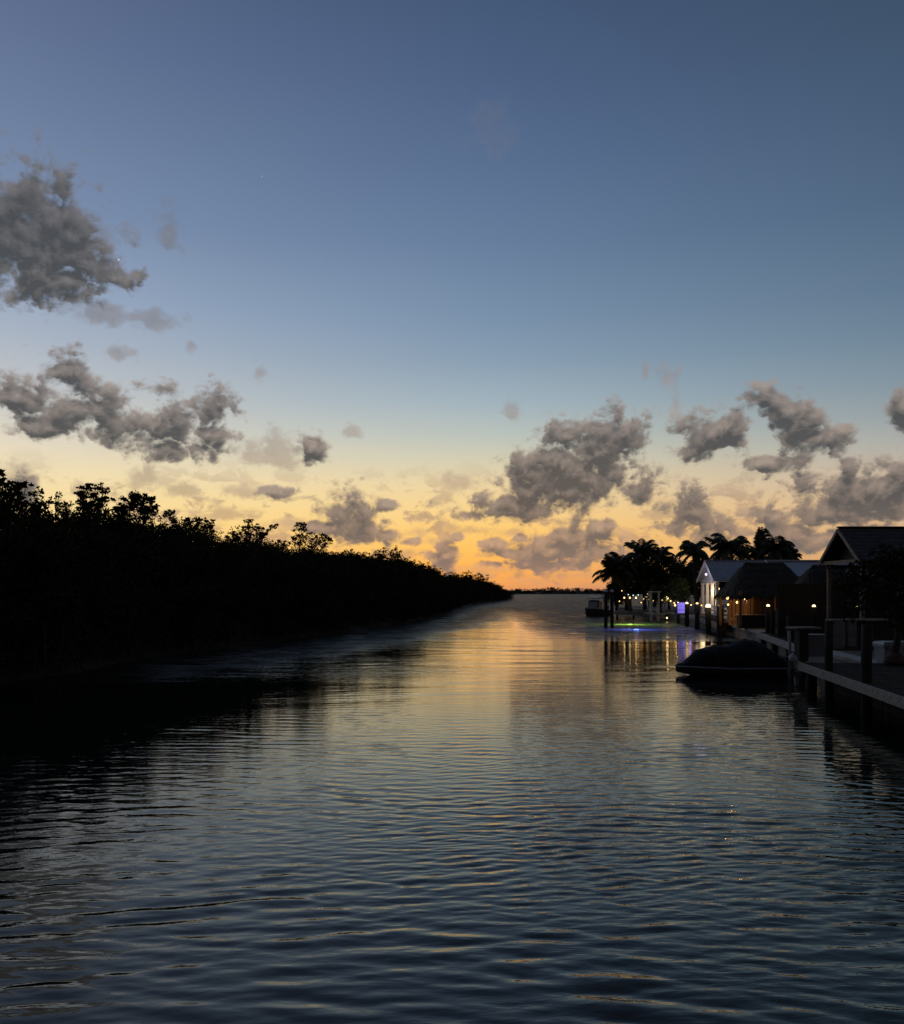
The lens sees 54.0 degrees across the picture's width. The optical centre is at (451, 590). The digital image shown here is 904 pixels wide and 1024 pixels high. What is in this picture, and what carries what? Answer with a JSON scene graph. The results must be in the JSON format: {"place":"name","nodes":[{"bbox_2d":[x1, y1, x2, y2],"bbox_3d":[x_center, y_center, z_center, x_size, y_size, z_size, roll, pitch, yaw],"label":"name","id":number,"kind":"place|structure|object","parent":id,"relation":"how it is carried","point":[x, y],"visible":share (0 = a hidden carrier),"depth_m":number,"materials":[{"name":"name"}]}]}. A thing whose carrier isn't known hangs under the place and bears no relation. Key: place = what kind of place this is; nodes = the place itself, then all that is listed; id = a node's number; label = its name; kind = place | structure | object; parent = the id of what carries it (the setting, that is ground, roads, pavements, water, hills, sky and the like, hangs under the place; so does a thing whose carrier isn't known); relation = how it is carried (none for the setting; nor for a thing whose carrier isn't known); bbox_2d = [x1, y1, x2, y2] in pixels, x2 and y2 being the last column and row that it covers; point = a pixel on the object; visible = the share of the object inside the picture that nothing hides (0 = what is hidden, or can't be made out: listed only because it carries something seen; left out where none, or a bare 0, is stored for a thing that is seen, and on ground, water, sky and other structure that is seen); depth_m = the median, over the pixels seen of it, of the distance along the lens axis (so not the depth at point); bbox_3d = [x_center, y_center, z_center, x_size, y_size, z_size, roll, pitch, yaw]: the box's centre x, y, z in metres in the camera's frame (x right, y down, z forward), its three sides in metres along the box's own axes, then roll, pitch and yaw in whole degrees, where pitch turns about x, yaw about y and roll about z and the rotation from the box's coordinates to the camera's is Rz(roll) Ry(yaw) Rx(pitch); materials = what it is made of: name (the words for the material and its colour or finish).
{"place":"outdoors","nodes":[
{"label":"outdoors","id":0,"kind":"place"},
{"bbox_2d":[0,568,511,681],"bbox_3d":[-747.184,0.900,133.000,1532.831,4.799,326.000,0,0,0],"label":"mangrove bank","id":1,"kind":"structure","parent":0,"point":[90,663],"depth_m":38.03,"materials":[{"name":"black plant"}]},
{"bbox_2d":[0,477,37,677],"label":"mangrove tree","id":2,"kind":"object","parent":1,"relation":"on","point":[12,663],"visible":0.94,"depth_m":25.32,"materials":[{"name":"green plant"}]},
{"bbox_2d":[0,469,51,596],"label":"mangrove tree","id":3,"kind":"object","parent":1,"relation":"on","point":[9,495],"visible":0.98,"depth_m":29.94,"materials":[{"name":"green plant"}]},
{"bbox_2d":[0,492,59,611],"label":"mangrove tree","id":4,"kind":"object","parent":1,"relation":"on","point":[20,529],"visible":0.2,"depth_m":31.43,"materials":[{"name":"green plant"}]},
{"bbox_2d":[0,486,99,616],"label":"mangrove tree","id":5,"kind":"object","parent":1,"relation":"on","point":[10,543],"visible":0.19,"depth_m":32.07,"materials":[{"name":"green plant"}]},
{"bbox_2d":[54,491,73,532],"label":"mangrove tree","id":6,"kind":"object","parent":1,"relation":"on","point":[65,505],"visible":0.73,"depth_m":35.78,"materials":[{"name":"green plant"}]},
{"bbox_2d":[4,495,127,622],"bbox_3d":[-15.927,-0.788,34.976,6.089,5.856,4.525,0,0,-1],"label":"mangrove tree","id":7,"kind":"object","parent":1,"relation":"on","point":[81,519],"visible":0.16,"depth_m":34.68,"materials":[{"name":"green plant"}]},
{"bbox_2d":[10,521,149,665],"bbox_3d":[-12.910,0.248,31.378,4.206,5.553,4.855,0,0,17],"label":"mangrove tree","id":8,"kind":"object","parent":1,"relation":"on","point":[102,547],"visible":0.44,"depth_m":31.27,"materials":[{"name":"green plant"}]},
{"bbox_2d":[74,482,110,602],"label":"mangrove tree","id":9,"kind":"object","parent":1,"relation":"on","point":[83,496],"visible":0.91,"depth_m":35.95,"materials":[{"name":"green plant"}]},
{"bbox_2d":[39,499,154,620],"bbox_3d":[-15.098,-0.890,37.255,4.928,6.076,4.863,0,0,-14],"label":"mangrove tree","id":10,"kind":"object","parent":1,"relation":"on","point":[118,516],"visible":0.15,"depth_m":37.35,"materials":[{"name":"green plant"}]},
{"bbox_2d":[71,525,188,661],"bbox_3d":[-12.868,0.270,33.738,4.819,5.500,4.798,0,0,-37],"label":"mangrove tree","id":11,"kind":"object","parent":1,"relation":"on","point":[132,556],"visible":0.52,"depth_m":33.66,"materials":[{"name":"green plant"}]},
{"bbox_2d":[109,489,160,625],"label":"mangrove tree","id":12,"kind":"object","parent":1,"relation":"on","point":[139,499],"visible":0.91,"depth_m":37.71,"materials":[{"name":"green plant"}]},
{"bbox_2d":[95,510,177,623],"bbox_3d":[-14.926,-0.774,39.713,5.726,5.843,4.478,0,0,20],"label":"mangrove tree","id":13,"kind":"object","parent":1,"relation":"on","point":[151,582],"visible":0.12,"depth_m":39.27,"materials":[{"name":"green plant"}]},
{"bbox_2d":[100,526,238,654],"bbox_3d":[-11.689,0.132,37.719,5.426,5.795,4.946,0,0,6],"label":"mangrove tree","id":14,"kind":"object","parent":1,"relation":"on","point":[192,586],"visible":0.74,"depth_m":37.21,"materials":[{"name":"green plant"}]},
{"bbox_2d":[128,512,215,620],"bbox_3d":[-14.031,-0.817,42.741,5.283,5.924,4.499,0,0,25],"label":"mangrove tree","id":15,"kind":"object","parent":1,"relation":"on","point":[171,531],"visible":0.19,"depth_m":42.32,"materials":[{"name":"green plant"}]},
{"bbox_2d":[141,523,218,584],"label":"mangrove tree","id":16,"kind":"object","parent":1,"relation":"on","point":[192,542],"visible":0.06,"depth_m":44.53,"materials":[{"name":"green plant"}]},
{"bbox_2d":[162,509,215,626],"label":"mangrove tree","id":17,"kind":"object","parent":1,"relation":"on","point":[186,520],"visible":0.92,"depth_m":40.95,"materials":[{"name":"green plant"}]},
{"bbox_2d":[187,523,223,557],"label":"mangrove tree","id":18,"kind":"object","parent":1,"relation":"on","point":[215,537],"visible":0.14,"depth_m":53.60,"materials":[{"name":"green plant"}]},
{"bbox_2d":[161,540,268,648],"bbox_3d":[-10.769,0.347,40.972,4.800,5.318,4.845,0,0,-34],"label":"mangrove tree","id":19,"kind":"object","parent":1,"relation":"on","point":[225,566],"visible":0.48,"depth_m":41.09,"materials":[{"name":"green plant"}]},
{"bbox_2d":[195,541,263,618],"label":"mangrove tree","id":20,"kind":"object","parent":1,"relation":"on","point":[234,546],"visible":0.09,"depth_m":47.49,"materials":[{"name":"green plant"}]},
{"bbox_2d":[204,531,279,604],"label":"mangrove tree","id":21,"kind":"object","parent":1,"relation":"on","point":[250,548],"visible":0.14,"depth_m":49.58,"materials":[{"name":"green plant"}]},
{"bbox_2d":[222,534,276,609],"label":"mangrove tree","id":22,"kind":"object","parent":1,"relation":"on","point":[264,544],"visible":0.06,"depth_m":52.41,"materials":[{"name":"green plant"}]},
{"bbox_2d":[224,518,279,621],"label":"mangrove tree","id":23,"kind":"object","parent":1,"relation":"on","point":[247,538],"visible":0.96,"depth_m":46.90,"materials":[{"name":"green plant"}]},
{"bbox_2d":[260,541,284,563],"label":"mangrove tree","id":24,"kind":"object","parent":1,"relation":"on","point":[272,548],"visible":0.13,"depth_m":61.31,"materials":[{"name":"green plant"}]},
{"bbox_2d":[261,538,293,560],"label":"mangrove tree","id":25,"kind":"object","parent":1,"relation":"on","point":[271,544],"visible":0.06,"depth_m":62.77,"materials":[{"name":"green plant"}]},
{"bbox_2d":[275,545,308,565],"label":"mangrove tree","id":26,"kind":"object","parent":1,"relation":"on","point":[290,552],"visible":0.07,"depth_m":66.85,"materials":[{"name":"green plant"}]},
{"bbox_2d":[277,522,332,616],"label":"mangrove tree","id":27,"kind":"object","parent":1,"relation":"on","point":[317,542],"visible":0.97,"depth_m":53.94,"materials":[{"name":"green plant"}]},
{"bbox_2d":[313,553,362,609],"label":"mangrove tree","id":28,"kind":"object","parent":1,"relation":"on","point":[329,560],"visible":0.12,"depth_m":62.11,"materials":[{"name":"green plant"}]},
{"bbox_2d":[319,551,373,630],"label":"mangrove tree","id":29,"kind":"object","parent":1,"relation":"on","point":[346,564],"visible":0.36,"depth_m":58.72,"materials":[{"name":"green plant"}]},
{"bbox_2d":[333,553,370,606],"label":"mangrove tree","id":30,"kind":"object","parent":1,"relation":"on","point":[353,570],"visible":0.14,"depth_m":66.92,"materials":[{"name":"green plant"}]},
{"bbox_2d":[337,549,369,598],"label":"mangrove tree","id":31,"kind":"object","parent":1,"relation":"on","point":[350,556],"visible":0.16,"depth_m":70.01,"materials":[{"name":"green plant"}]},
{"bbox_2d":[341,553,384,606],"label":"mangrove tree","id":32,"kind":"object","parent":1,"relation":"on","point":[368,559],"visible":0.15,"depth_m":73.69,"materials":[{"name":"green plant"}]},
{"bbox_2d":[368,547,406,609],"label":"mangrove tree","id":33,"kind":"object","parent":1,"relation":"on","point":[383,555],"visible":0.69,"depth_m":74.71,"materials":[{"name":"green plant"}]},
{"bbox_2d":[358,553,425,624],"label":"mangrove tree","id":34,"kind":"object","parent":1,"relation":"on","point":[402,579],"visible":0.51,"depth_m":68.86,"materials":[{"name":"green plant"}]},
{"bbox_2d":[373,562,423,623],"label":"mangrove tree","id":35,"kind":"object","parent":1,"relation":"on","point":[397,598],"visible":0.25,"depth_m":71.04,"materials":[{"name":"green plant"}]},
{"bbox_2d":[394,565,440,621],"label":"mangrove tree","id":36,"kind":"object","parent":1,"relation":"on","point":[413,575],"visible":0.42,"depth_m":75.25,"materials":[{"name":"green plant"}]},
{"bbox_2d":[401,565,434,617],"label":"mangrove tree","id":37,"kind":"object","parent":1,"relation":"on","point":[431,587],"visible":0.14,"depth_m":81.60,"materials":[{"name":"green plant"}]},
{"bbox_2d":[421,563,436,578],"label":"mangrove tree","id":38,"kind":"object","parent":1,"relation":"on","point":[430,571],"visible":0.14,"depth_m":114.38,"materials":[{"name":"green plant"}]},
{"bbox_2d":[413,573,456,616],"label":"mangrove tree","id":39,"kind":"object","parent":1,"relation":"on","point":[446,607],"visible":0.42,"depth_m":88.32,"materials":[{"name":"green plant"}]},
{"bbox_2d":[423,575,446,615],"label":"mangrove tree","id":40,"kind":"object","parent":1,"relation":"on","point":[442,591],"visible":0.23,"depth_m":92.11,"materials":[{"name":"green plant"}]},
{"bbox_2d":[429,571,462,606],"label":"mangrove tree","id":41,"kind":"object","parent":1,"relation":"on","point":[458,591],"visible":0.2,"depth_m":109.45,"materials":[{"name":"green plant"}]},
{"bbox_2d":[433,575,458,611],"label":"mangrove tree","id":42,"kind":"object","parent":1,"relation":"on","point":[447,581],"visible":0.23,"depth_m":98.70,"materials":[{"name":"green plant"}]},
{"bbox_2d":[444,570,489,596],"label":"mangrove tree","id":43,"kind":"object","parent":1,"relation":"on","point":[471,577],"visible":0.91,"depth_m":149.93,"materials":[{"name":"green plant"}]},
{"bbox_2d":[0,594,903,1023],"bbox_3d":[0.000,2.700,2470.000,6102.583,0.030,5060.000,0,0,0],"label":"water","id":44,"kind":"structure","parent":0,"point":[540,808],"depth_m":9.79,"materials":[{"name":"liquid"}]},
{"bbox_2d":[584,597,609,615],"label":"motor boat","id":45,"kind":"object","parent":44,"relation":"on","point":[594,608],"visible":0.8,"depth_m":92.17,"materials":[{"name":"grey plastic"}]},
{"bbox_2d":[604,589,607,627],"bbox_3d":[11.082,2.522,64.000,0.300,5.160,0.300,0,0,0],"label":"piling","id":46,"kind":"object","parent":44,"relation":"in","point":[605,608],"visible":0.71,"depth_m":63.90,"materials":[{"name":"white paint"}]},
{"bbox_2d":[610,589,613,627],"bbox_3d":[11.529,2.522,64.000,0.300,5.161,0.300,0,0,0],"label":"piling","id":47,"kind":"object","parent":44,"relation":"in","point":[611,608],"visible":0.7,"depth_m":63.91,"materials":[{"name":"white paint"}]},
{"bbox_2d":[614,611,676,619],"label":"dock","id":48,"kind":"object","parent":44,"relation":"in","point":[633,613],"visible":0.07,"depth_m":80.93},
{"bbox_2d":[644,591,665,620],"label":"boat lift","id":49,"kind":"object","parent":44,"relation":"in","point":[657,613],"visible":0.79,"depth_m":76.44,"materials":[{"name":"brown paint"}]},
{"bbox_2d":[684,602,688,626],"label":"dock piling","id":50,"kind":"object","parent":44,"relation":"in","point":[686,622],"visible":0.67,"depth_m":65.85,"materials":[{"name":"brown"}]},
{"bbox_2d":[695,603,699,628],"bbox_3d":[16.842,2.878,61.000,0.344,4.054,0.342,0,0,0],"label":"dock piling","id":51,"kind":"object","parent":44,"relation":"in","point":[697,615],"visible":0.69,"depth_m":60.87,"materials":[{"name":"black"}]},
{"bbox_2d":[674,613,735,636],"bbox_3d":[18.043,3.411,63.694,1.723,2.982,24.999,0,0,9],"label":"dock","id":52,"kind":"object","parent":44,"relation":"in","point":[702,620],"visible":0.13,"depth_m":60.01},
{"bbox_2d":[676,603,684,614],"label":"light panel","id":53,"kind":"object","parent":52,"relation":"on","point":[680,607],"visible":0.91,"depth_m":68.97,"materials":[{"name":"purple"}]},
{"bbox_2d":[705,604,728,621],"bbox_3d":[17.740,1.480,59.543,0.220,0.880,12.188,0,0,10],"label":"railing","id":54,"kind":"object","parent":52,"relation":"on","point":[715,611],"visible":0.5,"depth_m":57.17,"materials":[{"name":"white paint"}]},
{"bbox_2d":[705,604,710,633],"bbox_3d":[15.731,2.878,54.500,0.364,4.056,0.367,0,0,0],"label":"dock piling","id":55,"kind":"object","parent":44,"relation":"in","point":[707,618],"visible":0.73,"depth_m":54.37,"materials":[{"name":"black"}]},
{"bbox_2d":[716,606,723,636],"bbox_3d":[15.548,2.868,51.497,0.417,4.072,0.427,0,0,0],"label":"dock piling","id":56,"kind":"object","parent":44,"relation":"in","point":[719,631],"visible":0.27,"depth_m":51.36,"materials":[{"name":"black"}]},
{"bbox_2d":[675,639,794,675],"bbox_3d":[9.003,2.376,28.406,3.780,1.655,1.712,0,0,-3],"label":"covered boat","id":57,"kind":"object","parent":44,"relation":"on","point":[743,657],"visible":0.93,"depth_m":27.75,"materials":[{"name":"black fabric"}]},
{"bbox_2d":[765,604,770,646],"bbox_3d":[14.775,2.785,41.496,0.261,4.237,0.260,0,0,0],"label":"dock piling","id":58,"kind":"object","parent":44,"relation":"in","point":[767,616],"visible":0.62,"depth_m":41.40,"materials":[{"name":"black"}]},
{"bbox_2d":[786,617,793,655],"bbox_3d":[13.135,2.965,34.505,0.280,3.873,0.273,0,0,0],"label":"piling","id":59,"kind":"object","parent":44,"relation":"in","point":[790,621],"visible":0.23,"depth_m":34.39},
{"bbox_2d":[788,631,791,677],"bbox_3d":[10.420,2.980,27.402,0.113,3.443,0.106,0,0,0],"label":"mooring pole","id":60,"kind":"object","parent":44,"relation":"in","point":[789,651],"visible":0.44,"depth_m":27.36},
{"bbox_2d":[756,632,855,661],"bbox_3d":[14.325,3.442,36.708,2.010,2.925,10.826,0,0,12],"label":"dock","id":61,"kind":"object","parent":44,"relation":"in","point":[775,640],"visible":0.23,"depth_m":37.30,"materials":[{"name":"wood"}]},
{"bbox_2d":[825,619,844,648],"bbox_3d":[13.648,1.556,31.582,0.481,1.048,0.655,0,0,0],"label":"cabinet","id":62,"kind":"object","parent":61,"relation":"on","point":[838,633],"visible":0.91,"depth_m":31.29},
{"bbox_2d":[845,619,856,648],"bbox_3d":[14.108,1.556,31.582,0.354,1.048,0.655,0,0,0],"label":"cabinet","id":63,"kind":"object","parent":61,"relation":"on","point":[850,634],"visible":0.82,"depth_m":31.29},
{"bbox_2d":[797,621,903,718],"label":"dock","id":64,"kind":"object","parent":44,"relation":"in","point":[868,683],"visible":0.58,"depth_m":20.38,"materials":[{"name":"wood"}]},
{"bbox_2d":[789,651,797,662],"bbox_3d":[9.568,1.874,24.900,0.246,0.329,0.224,0,0,0],"label":"fender","id":65,"kind":"object","parent":64,"relation":"hanging from","point":[792,657],"visible":1,"depth_m":24.83,"materials":[{"name":"white plastic"}]},
{"bbox_2d":[832,541,903,665],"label":"potted tree","id":66,"kind":"object","parent":64,"relation":"on","point":[894,657],"visible":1,"depth_m":23.82,"materials":[{"name":"black plant"}]},
{"bbox_2d":[873,641,903,662],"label":"dock box","id":67,"kind":"object","parent":64,"relation":"on","point":[882,649],"visible":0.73,"depth_m":24.43,"materials":[{"name":"white plastic"}]},
{"bbox_2d":[0,0,903,590],"label":"sky","id":68,"kind":"structure","parent":0,"point":[518,294],"materials":[{"name":"blue"}]},
{"bbox_2d":[518,591,709,593],"bbox_3d":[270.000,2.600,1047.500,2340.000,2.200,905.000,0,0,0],"label":"shore","id":69,"kind":"structure","parent":0,"point":[566,593],"depth_m":599.31,"materials":[{"name":"black plant"}]},
{"bbox_2d":[511,587,679,593],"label":"treeline","id":70,"kind":"object","parent":69,"relation":"on","point":[555,590],"visible":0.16,"depth_m":604.36,"materials":[{"name":"black plant"}]},
{"bbox_2d":[632,604,874,659],"bbox_3d":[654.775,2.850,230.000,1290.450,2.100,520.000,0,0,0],"label":"shore ground","id":71,"kind":"structure","parent":0,"point":[856,652],"depth_m":83.20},
{"bbox_2d":[592,553,633,610],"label":"palm tree","id":72,"kind":"object","parent":71,"relation":"on","point":[616,571],"visible":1,"depth_m":85.69,"materials":[{"name":"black plant"}]},
{"bbox_2d":[602,577,631,610],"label":"leafy tree","id":73,"kind":"object","parent":71,"relation":"on","point":[618,593],"visible":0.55,"depth_m":89.45,"materials":[{"name":"black plant"}]},
{"bbox_2d":[608,551,638,609],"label":"palm tree","id":74,"kind":"object","parent":71,"relation":"on","point":[630,568],"visible":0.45,"depth_m":91.66,"materials":[{"name":"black plant"}]},
{"bbox_2d":[627,561,654,606],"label":"leafy tree","id":75,"kind":"object","parent":71,"relation":"on","point":[636,582],"visible":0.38,"depth_m":94.42,"materials":[{"name":"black plant"}]},
{"bbox_2d":[637,557,669,607],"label":"leafy tree","id":76,"kind":"object","parent":71,"relation":"on","point":[646,562],"visible":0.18,"depth_m":97.38,"materials":[{"name":"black plant"}]},
{"bbox_2d":[644,584,674,612],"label":"garden bush","id":77,"kind":"object","parent":71,"relation":"on","point":[663,596],"visible":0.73,"depth_m":79.61,"materials":[{"name":"black plant"}]},
{"bbox_2d":[648,546,674,589],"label":"palm tree","id":78,"kind":"object","parent":71,"relation":"on","point":[657,550],"visible":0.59,"depth_m":95.64,"materials":[{"name":"black plant"}]},
{"bbox_2d":[648,551,686,609],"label":"leafy tree","id":79,"kind":"object","parent":71,"relation":"on","point":[658,572],"visible":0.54,"depth_m":94.55,"materials":[{"name":"black plant"}]},
{"bbox_2d":[664,560,700,602],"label":"leafy tree","id":80,"kind":"object","parent":71,"relation":"on","point":[686,571],"visible":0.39,"depth_m":87.73,"materials":[{"name":"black plant"}]},
{"bbox_2d":[673,540,710,611],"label":"palm tree","id":81,"kind":"object","parent":71,"relation":"on","point":[697,553],"visible":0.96,"depth_m":83.74,"materials":[{"name":"black plant"}]},
{"bbox_2d":[696,558,726,604],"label":"leafy tree","id":82,"kind":"object","parent":71,"relation":"on","point":[721,584],"visible":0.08,"depth_m":89.78,"materials":[{"name":"black plant"}]},
{"bbox_2d":[704,533,757,560],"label":"palm tree","id":83,"kind":"object","parent":71,"relation":"on","point":[727,550],"visible":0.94,"depth_m":77.41,"materials":[{"name":"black plant"}]},
{"bbox_2d":[696,560,766,616],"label":"white house","id":84,"kind":"structure","parent":71,"relation":"on","point":[716,571],"depth_m":69.38,"materials":[{"name":"paint"}]},
{"bbox_2d":[618,607,879,662],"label":"seawall","id":85,"kind":"object","parent":71,"relation":"on","point":[750,634],"visible":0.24,"depth_m":45.57,"materials":[{"name":"concrete"}]},
{"bbox_2d":[623,538,661,609],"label":"palm tree","id":86,"kind":"object","parent":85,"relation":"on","point":[641,548],"visible":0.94,"depth_m":93.84,"materials":[{"name":"black plant"}]},
{"bbox_2d":[665,574,694,603],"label":"garden bush","id":87,"kind":"object","parent":85,"relation":"on","point":[683,596],"visible":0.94,"depth_m":72.70,"materials":[{"name":"green plant"}]},
{"bbox_2d":[734,614,764,627],"bbox_3d":[16.200,1.653,46.870,2.400,0.715,0.560,0,0,0],"label":"hut bar","id":88,"kind":"object","parent":85,"relation":"on","point":[753,620],"visible":0.64,"depth_m":46.70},
{"bbox_2d":[715,562,798,628],"bbox_3d":[16.941,0.254,48.200,4.917,3.537,4.675,0,0,0],"label":"tiki hut","id":89,"kind":"object","parent":71,"relation":"on","point":[755,580],"visible":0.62,"depth_m":47.12,"materials":[{"name":"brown wood"}]},
{"bbox_2d":[728,599,752,624],"bbox_3d":[16.400,1.222,49.667,1.900,1.484,0.095,0,0,0],"label":"hut screen","id":90,"kind":"object","parent":89,"relation":"attached to","point":[737,610],"visible":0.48,"depth_m":49.69,"materials":[{"name":"brown wood"}]},
{"bbox_2d":[743,527,775,560],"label":"tree","id":91,"kind":"object","parent":71,"relation":"on","point":[759,536],"visible":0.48,"depth_m":80.03,"materials":[{"name":"black plant"}]},
{"bbox_2d":[753,596,774,613],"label":"hut wall","id":92,"kind":"structure","parent":71,"relation":"on","point":[758,606],"depth_m":49.40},
{"bbox_2d":[755,528,796,559],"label":"palm tree","id":93,"kind":"object","parent":71,"relation":"on","point":[772,549],"visible":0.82,"depth_m":76.36,"materials":[{"name":"black plant"}]},
{"bbox_2d":[785,626,821,660],"bbox_3d":[10.055,1.532,25.400,0.780,0.954,0.620,0,0,-6],"label":"cleaning table","id":94,"kind":"object","parent":71,"relation":"on","point":[801,642],"visible":0.96,"depth_m":25.16,"materials":[{"name":"black wood"}]},
{"bbox_2d":[811,605,816,633],"bbox_3d":[15.281,1.411,37.493,0.216,1.586,0.213,0,0,0],"label":"dock piling","id":95,"kind":"object","parent":71,"relation":"on","point":[813,617],"visible":0.81,"depth_m":37.42,"materials":[{"name":"black"}]},
{"bbox_2d":[809,634,824,656],"bbox_3d":[11.015,1.675,26.995,0.680,0.670,0.570,0,0,0],"label":"storage box","id":96,"kind":"object","parent":71,"relation":"on","point":[816,645],"visible":0.43,"depth_m":26.75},
{"bbox_2d":[765,560,872,578],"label":"outbuilding","id":97,"kind":"structure","parent":71,"relation":"on","point":[798,568],"depth_m":65.31,"materials":[{"name":"paint"}]},
{"bbox_2d":[794,565,849,583],"bbox_3d":[17.248,0.448,41.186,3.604,3.269,3.850,0,0,0],"label":"tiki hut","id":98,"kind":"object","parent":71,"relation":"on","point":[814,574],"visible":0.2,"depth_m":40.66,"materials":[{"name":"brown wood"}]},
{"bbox_2d":[777,583,893,635],"bbox_3d":[17.863,0.900,38.628,7.475,2.389,0.105,0,0,0],"label":"board fence","id":99,"kind":"object","parent":71,"relation":"on","point":[796,602],"visible":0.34,"depth_m":38.59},
{"bbox_2d":[857,619,903,648],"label":"bar counter","id":100,"kind":"object","parent":71,"relation":"on","point":[882,631],"visible":0.27,"depth_m":31.50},
{"bbox_2d":[818,526,903,618],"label":"pavilion","id":101,"kind":"structure","parent":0,"point":[847,544],"depth_m":34.18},
{"bbox_2d":[840,564,881,583],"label":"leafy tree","id":102,"kind":"object","parent":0,"point":[845,572],"visible":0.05,"depth_m":49.91,"materials":[{"name":"black plant"}]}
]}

